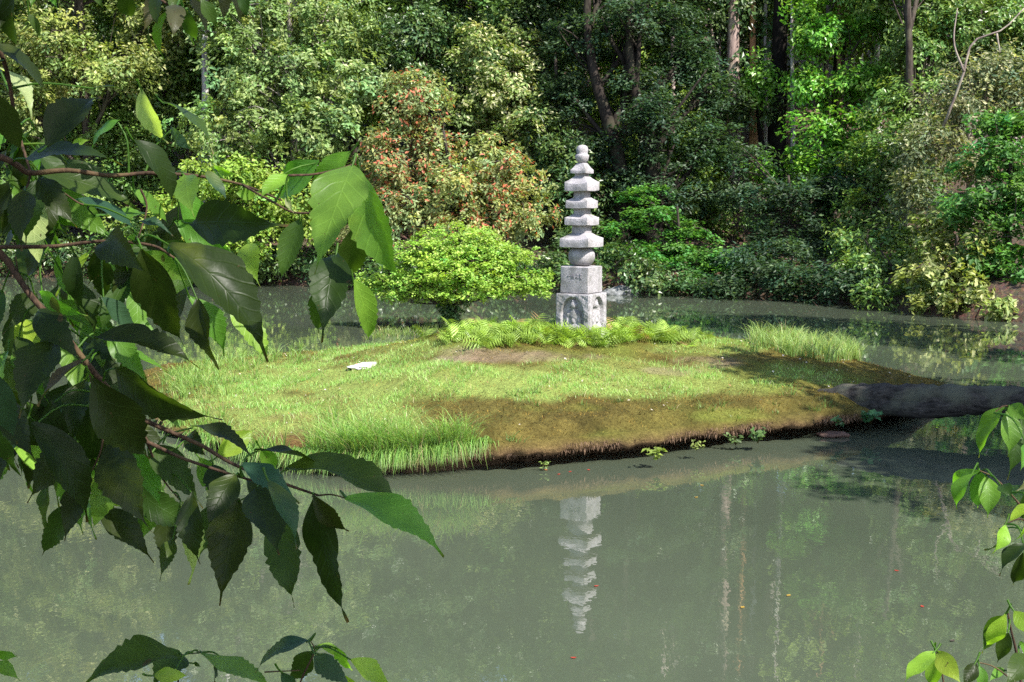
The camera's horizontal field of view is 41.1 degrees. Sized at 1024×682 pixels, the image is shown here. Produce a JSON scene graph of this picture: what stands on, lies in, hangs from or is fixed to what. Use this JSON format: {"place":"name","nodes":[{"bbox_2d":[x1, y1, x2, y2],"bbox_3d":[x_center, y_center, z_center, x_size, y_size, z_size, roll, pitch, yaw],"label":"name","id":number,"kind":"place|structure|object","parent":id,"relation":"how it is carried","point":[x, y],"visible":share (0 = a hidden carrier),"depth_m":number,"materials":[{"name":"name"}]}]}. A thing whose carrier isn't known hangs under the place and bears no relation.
{"place":"outdoors","nodes":[
{"label":"outdoors","id":0,"kind":"place"},
{"bbox_2d":[365,320,457,340],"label":"tall grass","id":1,"kind":"structure","parent":0,"point":[384,332],"depth_m":27.94,"materials":[{"name":"green plant"}]},
{"bbox_2d":[150,335,857,434],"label":"lawn grass","id":2,"kind":"structure","parent":0,"point":[360,375],"depth_m":17.80,"materials":[{"name":"green plant"}]},
{"bbox_2d":[0,276,1023,681],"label":"water","id":3,"kind":"structure","parent":0,"point":[632,566],"depth_m":11.11,"materials":[{"name":"green liquid"}]},
{"bbox_2d":[539,461,550,468],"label":"bank weed","id":4,"kind":"object","parent":3,"relation":"on","point":[545,462],"visible":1,"depth_m":14.54,"materials":[{"name":"green plant"}]},
{"bbox_2d":[815,431,849,437],"bbox_3d":[3.885,1.139,16.532,0.399,0.088,0.222,0,6,0],"label":"bank rock","id":5,"kind":"object","parent":3,"relation":"on","point":[833,434],"visible":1,"depth_m":16.47,"materials":[{"name":"stone"}]},
{"bbox_2d":[0,2,1023,322],"bbox_3d":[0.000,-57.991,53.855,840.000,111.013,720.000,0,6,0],"label":"ground","id":6,"kind":"structure","parent":0,"point":[1002,286],"depth_m":43.59,"materials":[{"name":"brown soil"}]},
{"bbox_2d":[0,1,44,181],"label":"forest tree","id":7,"kind":"object","parent":6,"relation":"on","point":[4,146],"visible":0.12,"depth_m":48.73,"materials":[{"name":"green plant"}]},
{"bbox_2d":[0,0,54,146],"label":"forest tree","id":8,"kind":"object","parent":6,"relation":"on","point":[46,8],"visible":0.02,"depth_m":52.49,"materials":[{"name":"green plant"}]},
{"bbox_2d":[0,233,110,277],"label":"evergreen shrub","id":9,"kind":"object","parent":6,"relation":"on","point":[67,255],"visible":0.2,"depth_m":45.76,"materials":[{"name":"green plant"}]},
{"bbox_2d":[1,13,115,235],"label":"forest tree","id":10,"kind":"object","parent":6,"relation":"on","point":[38,140],"visible":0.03,"depth_m":47.88,"materials":[{"name":"green plant"}]},
{"bbox_2d":[18,0,98,146],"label":"forest tree","id":11,"kind":"object","parent":6,"relation":"on","point":[52,5],"visible":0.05,"depth_m":60.42,"materials":[{"name":"green plant"}]},
{"bbox_2d":[0,102,182,260],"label":"evergreen shrub","id":12,"kind":"object","parent":6,"relation":"on","point":[138,163],"visible":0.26,"depth_m":46.40,"materials":[{"name":"green plant"}]},
{"bbox_2d":[22,0,182,201],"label":"forest tree","id":13,"kind":"object","parent":6,"relation":"on","point":[98,40],"visible":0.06,"depth_m":52.46,"materials":[{"name":"green plant"}]},
{"bbox_2d":[0,0,216,245],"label":"broadleaf tree","id":14,"kind":"object","parent":6,"relation":"on","point":[106,72],"visible":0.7,"depth_m":44.96,"materials":[{"name":"green plant"}]},
{"bbox_2d":[84,0,227,198],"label":"forest tree","id":15,"kind":"object","parent":6,"relation":"on","point":[181,67],"visible":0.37,"depth_m":48.15,"materials":[{"name":"green plant"}]},
{"bbox_2d":[95,0,236,179],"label":"forest tree","id":16,"kind":"object","parent":6,"relation":"on","point":[188,153],"visible":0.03,"depth_m":54.90,"materials":[{"name":"green plant"}]},
{"bbox_2d":[0,633,387,681],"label":"leafy shrub","id":17,"kind":"object","parent":6,"relation":"on","point":[135,652],"visible":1,"depth_m":1.57,"materials":[{"name":"green plant"}]},
{"bbox_2d":[201,0,209,201],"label":"forest tree","id":18,"kind":"object","parent":6,"relation":"on","point":[204,86],"visible":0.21,"depth_m":45.22,"materials":[{"name":"grey plant"}]},
{"bbox_2d":[0,0,443,622],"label":"branch","id":19,"kind":"object","parent":6,"relation":"on","point":[84,436],"visible":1,"depth_m":1.48,"materials":[{"name":"green plant"}]},
{"bbox_2d":[139,144,348,266],"bbox_3d":[-8.052,-3.747,41.599,6.495,4.477,3.752,0,6,0],"label":"broadleaf shrub","id":20,"kind":"object","parent":6,"relation":"on","point":[268,210],"visible":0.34,"depth_m":41.21,"materials":[{"name":"green plant"}]},
{"bbox_2d":[195,0,322,184],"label":"forest tree","id":21,"kind":"object","parent":6,"relation":"on","point":[241,89],"visible":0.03,"depth_m":52.04,"materials":[{"name":"green plant"}]},
{"bbox_2d":[160,0,389,249],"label":"broadleaf tree","id":22,"kind":"object","parent":6,"relation":"on","point":[296,91],"visible":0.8,"depth_m":42.16,"materials":[{"name":"green plant"}]},
{"bbox_2d":[191,235,364,284],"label":"evergreen shrub","id":23,"kind":"object","parent":6,"relation":"on","point":[269,265],"visible":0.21,"depth_m":41.75,"materials":[{"name":"green plant"}]},
{"bbox_2d":[214,0,347,220],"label":"forest tree","id":24,"kind":"object","parent":6,"relation":"on","point":[283,155],"visible":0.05,"depth_m":48.37,"materials":[{"name":"green plant"}]},
{"bbox_2d":[300,0,407,166],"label":"forest tree","id":25,"kind":"object","parent":6,"relation":"on","point":[356,149],"visible":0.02,"depth_m":55.63,"materials":[{"name":"green plant"}]},
{"bbox_2d":[317,0,437,196],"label":"forest tree","id":26,"kind":"object","parent":6,"relation":"on","point":[373,119],"visible":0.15,"depth_m":46.47,"materials":[{"name":"green plant"}]},
{"bbox_2d":[325,0,503,225],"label":"evergreen tree","id":27,"kind":"object","parent":6,"relation":"on","point":[439,36],"visible":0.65,"depth_m":44.62,"materials":[{"name":"green plant"}]},
{"bbox_2d":[421,0,469,129],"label":"forest tree","id":28,"kind":"object","parent":6,"relation":"on","point":[452,127],"depth_m":60.17,"materials":[{"name":"green plant"}]},
{"bbox_2d":[334,63,562,260],"bbox_3d":[-1.795,-5.294,41.015,6.884,6.167,3.412,1,7,12],"label":"flowering shrub","id":29,"kind":"object","parent":6,"relation":"on","point":[384,158],"visible":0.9,"depth_m":40.75,"materials":[{"name":"green plant"}]},
{"bbox_2d":[422,0,480,148],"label":"forest tree","id":30,"kind":"object","parent":6,"relation":"on","point":[463,127],"visible":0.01,"depth_m":55.44,"materials":[{"name":"green plant"}]},
{"bbox_2d":[347,244,569,291],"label":"evergreen shrub","id":31,"kind":"object","parent":6,"relation":"on","point":[547,261],"visible":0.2,"depth_m":39.50,"materials":[{"name":"green plant"}]},
{"bbox_2d":[427,0,568,187],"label":"forest tree","id":32,"kind":"object","parent":6,"relation":"on","point":[495,9],"visible":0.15,"depth_m":47.09,"materials":[{"name":"green plant"}]},
{"bbox_2d":[437,14,562,216],"bbox_3d":[-0.253,-6.838,43.822,4.038,7.225,3.006,1,7,11],"label":"broadleaf tree","id":33,"kind":"object","parent":6,"relation":"on","point":[498,97],"visible":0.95,"depth_m":43.30,"materials":[{"name":"green plant"}]},
{"bbox_2d":[490,0,602,151],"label":"forest tree","id":34,"kind":"object","parent":6,"relation":"on","point":[566,62],"visible":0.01,"depth_m":53.77,"materials":[{"name":"green plant"}]},
{"bbox_2d":[472,0,632,259],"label":"evergreen tree","id":35,"kind":"object","parent":6,"relation":"on","point":[561,173],"visible":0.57,"depth_m":43.35,"materials":[{"name":"green plant"}]},
{"bbox_2d":[602,285,638,294],"bbox_3d":[3.040,-1.383,38.610,1.127,0.400,0.899,0,6,0],"label":"bank rock","id":36,"kind":"object","parent":6,"relation":"on","point":[618,290],"visible":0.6,"depth_m":38.28,"materials":[{"name":"grey stone"}]},
{"bbox_2d":[525,0,723,243],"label":"conifer tree","id":37,"kind":"object","parent":6,"relation":"on","point":[610,134],"visible":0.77,"depth_m":42.65,"materials":[{"name":"green plant"}]},
{"bbox_2d":[564,0,699,158],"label":"forest tree","id":38,"kind":"object","parent":6,"relation":"on","point":[644,55],"visible":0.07,"depth_m":48.31,"materials":[{"name":"green plant"}]},
{"bbox_2d":[554,212,735,299],"bbox_3d":[3.279,-2.296,38.751,3.573,2.654,6.332,-5,8,-40],"label":"evergreen shrub","id":39,"kind":"object","parent":6,"relation":"on","point":[652,281],"visible":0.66,"depth_m":38.23,"materials":[{"name":"green plant"}]},
{"bbox_2d":[566,70,741,202],"bbox_3d":[4.770,-6.746,46.189,6.354,4.997,3.046,1,7,13],"label":"broadleaf tree","id":40,"kind":"object","parent":6,"relation":"on","point":[708,174],"visible":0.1,"depth_m":45.78,"materials":[{"name":"green plant"}]},
{"bbox_2d":[560,136,751,240],"bbox_3d":[4.457,-4.903,43.931,6.115,3.471,3.988,0,6,0],"label":"broadleaf shrub","id":41,"kind":"object","parent":6,"relation":"on","point":[715,214],"visible":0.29,"depth_m":42.77,"materials":[{"name":"green plant"}]},
{"bbox_2d":[609,0,726,88],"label":"forest tree","id":42,"kind":"object","parent":6,"relation":"on","point":[723,46],"visible":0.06,"depth_m":52.88,"materials":[{"name":"green plant"}]},
{"bbox_2d":[670,0,675,152],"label":"forest tree","id":43,"kind":"object","parent":6,"relation":"on","point":[672,39],"visible":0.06,"depth_m":45.67,"materials":[{"name":"brown plant"}]},
{"bbox_2d":[587,0,759,247],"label":"conifer tree","id":44,"kind":"object","parent":6,"relation":"on","point":[652,141],"visible":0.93,"depth_m":42.21,"materials":[{"name":"green plant"}]},
{"bbox_2d":[596,182,756,295],"bbox_3d":[4.779,-2.988,39.638,5.570,3.263,3.498,5,8,39],"label":"maple tree","id":45,"kind":"object","parent":6,"relation":"on","point":[703,257],"visible":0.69,"depth_m":39.87,"materials":[{"name":"green plant"}]},
{"bbox_2d":[678,0,751,212],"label":"tall tree","id":46,"kind":"object","parent":6,"relation":"on","point":[732,42],"visible":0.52,"depth_m":45.09,"materials":[{"name":"green plant"}]},
{"bbox_2d":[664,0,800,189],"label":"forest tree","id":47,"kind":"object","parent":6,"relation":"on","point":[745,27],"visible":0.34,"depth_m":45.49,"materials":[{"name":"green plant"}]},
{"bbox_2d":[698,1,767,98],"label":"forest tree","id":48,"kind":"object","parent":6,"relation":"on","point":[747,45],"depth_m":59.20,"materials":[{"name":"green plant"}]},
{"bbox_2d":[748,2,759,206],"bbox_3d":[8.385,-11.890,46.628,3.558,15.131,3.433,-4,8,-34],"label":"forest tree","id":49,"kind":"object","parent":6,"relation":"on","point":[753,137],"visible":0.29,"depth_m":45.53,"materials":[{"name":"brown plant"}]},
{"bbox_2d":[715,1,796,136],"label":"forest tree","id":50,"kind":"object","parent":6,"relation":"on","point":[760,38],"visible":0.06,"depth_m":53.28,"materials":[{"name":"brown plant"}]},
{"bbox_2d":[723,0,791,212],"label":"tall tree","id":51,"kind":"object","parent":6,"relation":"on","point":[773,111],"visible":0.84,"depth_m":44.65,"materials":[{"name":"green plant"}]},
{"bbox_2d":[763,1,768,197],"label":"forest tree","id":52,"kind":"object","parent":6,"relation":"on","point":[765,125],"visible":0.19,"depth_m":45.65,"materials":[{"name":"brown plant"}]},
{"bbox_2d":[691,233,890,304],"bbox_3d":[7.837,-1.831,36.697,5.838,2.051,3.805,5,8,38],"label":"evergreen shrub","id":53,"kind":"object","parent":6,"relation":"on","point":[774,265],"visible":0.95,"depth_m":36.64,"materials":[{"name":"green plant"}]},
{"bbox_2d":[790,1,795,201],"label":"forest tree","id":54,"kind":"object","parent":6,"relation":"on","point":[792,86],"visible":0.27,"depth_m":44.74,"materials":[{"name":"brown plant"}]},
{"bbox_2d":[709,135,888,258],"bbox_3d":[8.526,-4.062,40.748,5.119,4.190,4.422,5,8,36],"label":"evergreen shrub","id":55,"kind":"object","parent":6,"relation":"on","point":[806,190],"visible":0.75,"depth_m":40.53,"materials":[{"name":"green plant"}]},
{"bbox_2d":[744,0,897,156],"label":"forest tree","id":56,"kind":"object","parent":6,"relation":"on","point":[844,47],"visible":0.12,"depth_m":47.02,"materials":[{"name":"green plant"}]},
{"bbox_2d":[740,0,902,221],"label":"broadleaf tree","id":57,"kind":"object","parent":6,"relation":"on","point":[819,41],"visible":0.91,"depth_m":42.48,"materials":[{"name":"green plant"}]},
{"bbox_2d":[787,6,881,128],"bbox_3d":[12.409,-13.041,53.128,5.030,10.372,6.340,1,6,7],"label":"forest tree","id":58,"kind":"object","parent":6,"relation":"on","point":[834,73],"depth_m":53.21,"materials":[{"name":"brown plant"}]},
{"bbox_2d":[837,0,842,148],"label":"forest tree","id":59,"kind":"object","parent":6,"relation":"on","point":[838,56],"visible":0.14,"depth_m":45.20,"materials":[{"name":"brown plant"}]},
{"bbox_2d":[740,134,943,229],"bbox_3d":[10.291,-4.770,41.967,6.293,3.218,2.998,0,6,0],"label":"broadleaf shrub","id":60,"kind":"object","parent":6,"relation":"on","point":[799,164],"visible":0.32,"depth_m":41.72,"materials":[{"name":"green plant"}]},
{"bbox_2d":[849,4,895,75],"bbox_3d":[15.004,-18.659,58.948,6.411,16.418,6.505,-6,9,-42],"label":"forest tree","id":61,"kind":"object","parent":6,"relation":"on","point":[854,58],"visible":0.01,"depth_m":59.47,"materials":[{"name":"green plant"}]},
{"bbox_2d":[817,211,929,310],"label":"evergreen shrub","id":62,"kind":"object","parent":6,"relation":"on","point":[855,252],"visible":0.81,"depth_m":35.32,"materials":[{"name":"green plant"}]},
{"bbox_2d":[874,5,881,154],"bbox_3d":[12.603,-11.947,45.953,3.790,14.291,3.402,-4,7,-31],"label":"forest tree","id":63,"kind":"object","parent":6,"relation":"on","point":[877,53],"visible":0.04,"depth_m":44.76,"materials":[{"name":"brown plant"}]},
{"bbox_2d":[821,0,965,257],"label":"evergreen tree","id":64,"kind":"object","parent":6,"relation":"on","point":[921,45],"visible":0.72,"depth_m":40.14,"materials":[{"name":"green plant"}]},
{"bbox_2d":[834,0,1012,167],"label":"forest tree","id":65,"kind":"object","parent":6,"relation":"on","point":[949,46],"visible":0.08,"depth_m":46.71,"materials":[{"name":"green plant"}]},
{"bbox_2d":[881,8,1023,234],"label":"broadleaf tree","id":66,"kind":"object","parent":6,"relation":"on","point":[996,85],"visible":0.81,"depth_m":36.71,"materials":[{"name":"green plant"}]},
{"bbox_2d":[884,0,1023,191],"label":"broadleaf tree","id":67,"kind":"object","parent":6,"relation":"on","point":[989,20],"visible":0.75,"depth_m":40.88,"materials":[{"name":"green plant"}]},
{"bbox_2d":[889,205,1019,321],"bbox_3d":[10.544,-1.839,32.660,2.869,2.954,4.646,0,6,0],"label":"broadleaf shrub","id":68,"kind":"object","parent":6,"relation":"on","point":[926,278],"visible":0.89,"depth_m":32.45,"materials":[{"name":"green plant"}]},
{"bbox_2d":[905,402,1023,681],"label":"leafy shrub","id":69,"kind":"object","parent":6,"relation":"on","point":[985,491],"visible":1,"depth_m":1.62,"materials":[{"name":"green plant"}]},
{"bbox_2d":[929,106,1023,286],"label":"broadleaf tree","id":70,"kind":"object","parent":6,"relation":"on","point":[1009,127],"visible":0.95,"depth_m":32.70,"materials":[{"name":"green plant"}]},
{"bbox_2d":[932,0,1023,151],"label":"forest tree","id":71,"kind":"object","parent":6,"relation":"on","point":[953,53],"visible":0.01,"depth_m":46.80,"materials":[{"name":"green plant"}]},
{"bbox_2d":[144,332,945,472],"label":"grassy island","id":72,"kind":"structure","parent":0,"point":[656,433],"depth_m":16.77,"materials":[{"name":"green plant"}]},
{"bbox_2d":[149,338,310,452],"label":"tall grass","id":73,"kind":"structure","parent":72,"relation":"on","point":[198,378],"depth_m":19.93,"materials":[{"name":"green plant"}]},
{"bbox_2d":[153,420,499,476],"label":"tall grass","id":74,"kind":"structure","parent":72,"relation":"on","point":[400,453],"depth_m":14.27,"materials":[{"name":"green plant"}]},
{"bbox_2d":[347,362,375,369],"bbox_3d":[-2.023,0.358,19.592,0.624,0.080,0.614,2,7,21],"label":"white stone","id":75,"kind":"object","parent":72,"relation":"on","point":[359,367],"visible":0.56,"depth_m":19.44,"materials":[{"name":"white stone"}]},
{"bbox_2d":[272,391,504,458],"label":"tall grass","id":76,"kind":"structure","parent":72,"relation":"on","point":[363,434],"depth_m":14.32,"materials":[{"name":"green plant"}]},
{"bbox_2d":[353,218,555,322],"bbox_3d":[-1.194,-1.526,29.424,3.788,2.250,3.216,-5,8,-36],"label":"maple","id":77,"kind":"object","parent":72,"relation":"on","point":[452,262],"visible":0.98,"depth_m":28.87,"materials":[{"name":"green plant"}]},
{"bbox_2d":[434,292,474,325],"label":"ivy clump","id":78,"kind":"object","parent":77,"relation":"attached to","point":[448,315],"visible":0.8,"depth_m":29.25,"materials":[{"name":"green plant"}]},
{"bbox_2d":[410,312,583,350],"bbox_3d":[-0.194,-0.200,21.502,2.640,0.815,6.529,0,6,0],"label":"fern cover","id":79,"kind":"object","parent":72,"relation":"on","point":[505,332],"visible":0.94,"depth_m":19.42,"materials":[{"name":"green fern foliage"}]},
{"bbox_2d":[152,338,921,432],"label":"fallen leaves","id":80,"kind":"object","parent":72,"relation":"on","point":[567,380],"visible":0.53,"depth_m":18.60,"materials":[{"name":"brown plant"}]},
{"bbox_2d":[147,329,944,467],"bbox_3d":[0.603,0.276,20.216,11.445,0.897,10.441,-2,7,-21],"label":"moss cover","id":81,"kind":"object","parent":72,"relation":"on","point":[759,427],"visible":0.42,"depth_m":17.58,"materials":[{"name":"green plant"}]},
{"bbox_2d":[556,145,606,334],"bbox_3d":[1.011,-1.429,19.814,0.571,2.810,0.571,4,7,31],"label":"stone pagoda","id":82,"kind":"object","parent":72,"relation":"on","point":[581,300],"visible":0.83,"depth_m":19.68,"materials":[{"name":"stone"}]},
{"bbox_2d":[515,315,715,347],"bbox_3d":[1.989,-0.165,21.271,2.661,0.697,5.773,2,7,21],"label":"fern cover","id":83,"kind":"object","parent":72,"relation":"on","point":[628,328],"visible":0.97,"depth_m":19.64,"materials":[{"name":"green fern foliage"}]},
{"bbox_2d":[434,381,837,442],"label":"grass","id":84,"kind":"structure","parent":72,"relation":"on","point":[622,400],"depth_m":16.15,"materials":[{"name":"green plant"}]},
{"bbox_2d":[641,445,667,459],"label":"bank weed","id":85,"kind":"object","parent":72,"relation":"on","point":[656,451],"visible":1,"depth_m":14.62,"materials":[{"name":"green plant"}]},
{"bbox_2d":[690,440,705,451],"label":"bank weed","id":86,"kind":"object","parent":72,"relation":"on","point":[696,447],"visible":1,"depth_m":15.13,"materials":[{"name":"green plant"}]},
{"bbox_2d":[724,432,743,444],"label":"bank weed","id":87,"kind":"object","parent":72,"relation":"on","point":[734,441],"visible":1,"depth_m":15.67,"materials":[{"name":"green plant"}]},
{"bbox_2d":[748,426,765,443],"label":"bank weed","id":88,"kind":"object","parent":72,"relation":"on","point":[758,435],"visible":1,"depth_m":15.62,"materials":[{"name":"green plant"}]},
{"bbox_2d":[741,319,875,362],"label":"tall grass","id":89,"kind":"structure","parent":72,"relation":"on","point":[786,342],"depth_m":21.47,"materials":[{"name":"green plant"}]},
{"bbox_2d":[830,415,843,426],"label":"bank weed","id":90,"kind":"object","parent":72,"relation":"on","point":[835,419],"visible":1,"depth_m":16.40,"materials":[{"name":"green plant"}]},
{"bbox_2d":[860,409,882,424],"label":"bank weed","id":91,"kind":"object","parent":72,"relation":"on","point":[869,416],"visible":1,"depth_m":16.58,"materials":[{"name":"green plant"}]},
{"bbox_2d":[817,383,1023,418],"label":"fallen log","id":92,"kind":"object","parent":72,"relation":"on","point":[923,401],"visible":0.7,"depth_m":16.62,"materials":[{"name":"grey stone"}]}
]}

